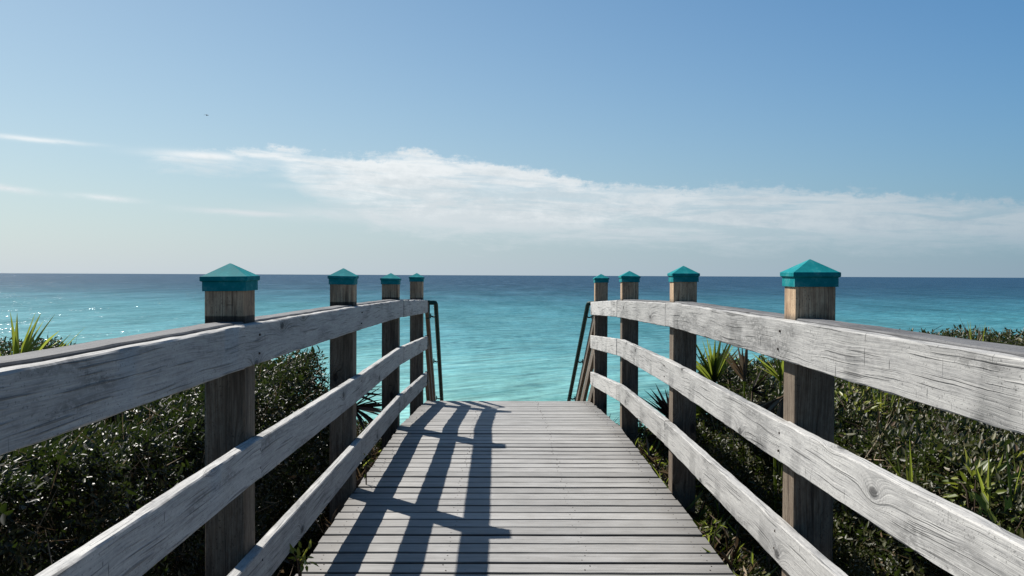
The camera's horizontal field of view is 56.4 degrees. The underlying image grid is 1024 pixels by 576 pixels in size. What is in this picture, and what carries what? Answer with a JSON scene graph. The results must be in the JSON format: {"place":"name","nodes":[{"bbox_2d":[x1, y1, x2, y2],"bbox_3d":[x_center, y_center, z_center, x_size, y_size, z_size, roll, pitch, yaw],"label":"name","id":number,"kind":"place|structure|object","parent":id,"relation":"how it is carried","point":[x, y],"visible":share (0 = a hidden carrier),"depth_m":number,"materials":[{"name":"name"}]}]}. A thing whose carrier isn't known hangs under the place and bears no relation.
{"place":"outdoors","nodes":[
{"label":"outdoors","id":0,"kind":"place"},
{"bbox_2d":[363,454,374,484],"bbox_3d":[-0.902,1.113,5.895,0.199,0.218,0.122,1,1,44],"label":"leafy weed","id":1,"kind":"object","parent":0,"point":[365,475],"visible":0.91,"depth_m":5.88,"materials":[{"name":"green plant"}]},
{"bbox_2d":[0,273,1023,437],"bbox_3d":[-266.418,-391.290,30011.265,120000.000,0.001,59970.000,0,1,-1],"label":"sea","id":2,"kind":"structure","parent":0,"point":[509,337],"depth_m":216.02,"materials":[{"name":"liquid"}]},
{"bbox_2d":[0,0,1023,277],"label":"sky","id":3,"kind":"structure","parent":0,"point":[748,138],"materials":[{"name":"blue"}]},
{"bbox_3d":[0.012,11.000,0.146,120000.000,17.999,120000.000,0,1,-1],"label":"ground","id":4,"kind":"structure","parent":0,"visible":0},
{"bbox_2d":[0,313,83,562],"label":"palmetto","id":5,"kind":"object","parent":4,"relation":"on","point":[26,344],"visible":0.19,"depth_m":6.61,"materials":[{"name":"green plant"}]},
{"bbox_2d":[0,335,381,575],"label":"shrubbery","id":6,"kind":"object","parent":4,"relation":"on","point":[81,486],"visible":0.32,"depth_m":4.41,"materials":[{"name":"green plant"}]},
{"bbox_2d":[289,540,318,575],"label":"leafy weed","id":7,"kind":"object","parent":4,"relation":"on","point":[300,567],"visible":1,"depth_m":3.84,"materials":[{"name":"green plant"}]},
{"bbox_2d":[356,386,381,439],"bbox_3d":[-1.351,1.399,8.869,0.490,1.258,0.559,1,1,43],"label":"palmetto","id":8,"kind":"object","parent":4,"relation":"on","point":[369,407],"visible":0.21,"depth_m":8.90,"materials":[{"name":"green plant"}]},
{"bbox_2d":[425,300,443,400],"bbox_3d":[-1.126,2.703,14.126,0.279,5.215,6.677,0,1,-2],"label":"stair railing","id":9,"kind":"object","parent":4,"relation":"on","point":[430,388],"visible":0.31,"depth_m":11.42,"materials":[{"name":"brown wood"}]},
{"bbox_2d":[295,401,735,575],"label":"boardwalk","id":10,"kind":"structure","parent":4,"relation":"on","point":[514,488],"depth_m":5.39,"materials":[{"name":"weathered grey wood"}]},
{"bbox_2d":[0,263,427,575],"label":"wooden railing","id":11,"kind":"object","parent":10,"relation":"attached to","point":[220,353],"visible":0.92,"depth_m":3.31,"materials":[{"name":"grey wood"}]},
{"bbox_2d":[590,259,1023,575],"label":"wooden railing","id":12,"kind":"object","parent":10,"relation":"attached to","point":[811,343],"visible":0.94,"depth_m":3.33,"materials":[{"name":"grey wood"}]},
{"bbox_2d":[271,420,780,575],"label":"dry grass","id":13,"kind":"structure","parent":4,"relation":"on","point":[699,516],"depth_m":5.67,"materials":[{"name":"green plant"}]},
{"bbox_2d":[567,301,593,402],"bbox_3d":[0.852,2.700,14.145,0.267,5.192,6.677,0,1,-2],"label":"stair railing","id":14,"kind":"object","parent":4,"relation":"on","point":[584,378],"visible":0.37,"depth_m":11.74,"materials":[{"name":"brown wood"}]},
{"bbox_2d":[637,385,668,456],"bbox_3d":[1.278,1.438,8.217,0.592,1.219,0.286,0,1,-35],"label":"palmetto","id":15,"kind":"object","parent":4,"relation":"on","point":[663,407],"visible":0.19,"depth_m":8.23,"materials":[{"name":"green plant"}]},
{"bbox_2d":[666,340,757,450],"bbox_3d":[1.544,1.206,7.376,0.987,1.710,0.350,0,1,-34],"label":"palmetto","id":16,"kind":"object","parent":4,"relation":"on","point":[713,373],"visible":0.32,"depth_m":7.32,"materials":[{"name":"green plant"}]},
{"bbox_2d":[699,519,726,547],"bbox_3d":[0.970,1.204,4.636,0.130,0.216,0.186,0,1,-1],"label":"leafy weed","id":17,"kind":"object","parent":4,"relation":"on","point":[709,528],"visible":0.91,"depth_m":4.62,"materials":[{"name":"green plant"}]},
{"bbox_2d":[722,347,783,487],"bbox_3d":[1.484,1.194,6.004,0.473,1.768,0.305,1,1,24],"label":"palmetto","id":18,"kind":"object","parent":4,"relation":"on","point":[740,370],"visible":0.48,"depth_m":6.10,"materials":[{"name":"green plant"}]},
{"bbox_2d":[752,353,783,515],"bbox_3d":[1.351,1.185,5.156,0.395,1.805,0.249,0,1,-1],"label":"palmetto","id":19,"kind":"object","parent":4,"relation":"on","point":[771,405],"visible":0.34,"depth_m":5.19,"materials":[{"name":"green plant"}]},
{"bbox_2d":[638,324,1023,575],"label":"shrubbery","id":20,"kind":"object","parent":4,"relation":"on","point":[864,546],"visible":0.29,"depth_m":4.65,"materials":[{"name":"green plant"}]},
{"bbox_2d":[872,388,899,417],"bbox_3d":[2.043,0.624,5.229,0.224,0.222,0.118,0,1,-29],"label":"sword leaf plant","id":21,"kind":"object","parent":20,"relation":"on","point":[892,400],"visible":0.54,"depth_m":5.24,"materials":[{"name":"green plant"}]},
{"bbox_2d":[885,430,932,492],"bbox_3d":[1.589,0.699,3.777,0.191,0.288,0.130,0,1,-1],"label":"sword leaf plant","id":22,"kind":"object","parent":20,"relation":"on","point":[909,474],"visible":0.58,"depth_m":3.76,"materials":[{"name":"green plant"}]},
{"bbox_2d":[958,315,984,340],"bbox_3d":[3.885,0.406,8.034,0.210,0.342,0.118,0,1,10],"label":"sword leaf plant","id":23,"kind":"object","parent":20,"relation":"on","point":[970,338],"visible":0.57,"depth_m":8.04,"materials":[{"name":"green plant"}]},
{"bbox_2d":[932,447,1023,532],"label":"leafy weed","id":24,"kind":"object","parent":20,"relation":"on","point":[984,467],"visible":0.59,"depth_m":3.32,"materials":[{"name":"green plant"}]},
{"bbox_2d":[959,491,1018,532],"bbox_3d":[1.528,0.799,3.027,0.283,0.345,0.382,0,1,-1],"label":"leafy weed","id":25,"kind":"object","parent":20,"relation":"on","point":[981,500],"visible":0.3,"depth_m":3.08,"materials":[{"name":"green plant"}]},
{"bbox_2d":[976,443,1022,516],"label":"sword leaf plant","id":26,"kind":"object","parent":20,"relation":"on","point":[987,494],"visible":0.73,"depth_m":3.25,"materials":[{"name":"green plant"}]},
{"bbox_2d":[776,381,929,435],"bbox_3d":[1.868,0.642,5.289,0.905,0.720,1.209,1,1,27],"label":"lime shrub","id":27,"kind":"object","parent":4,"relation":"on","point":[854,402],"visible":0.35,"depth_m":5.17,"materials":[{"name":"green plant"}]}
]}

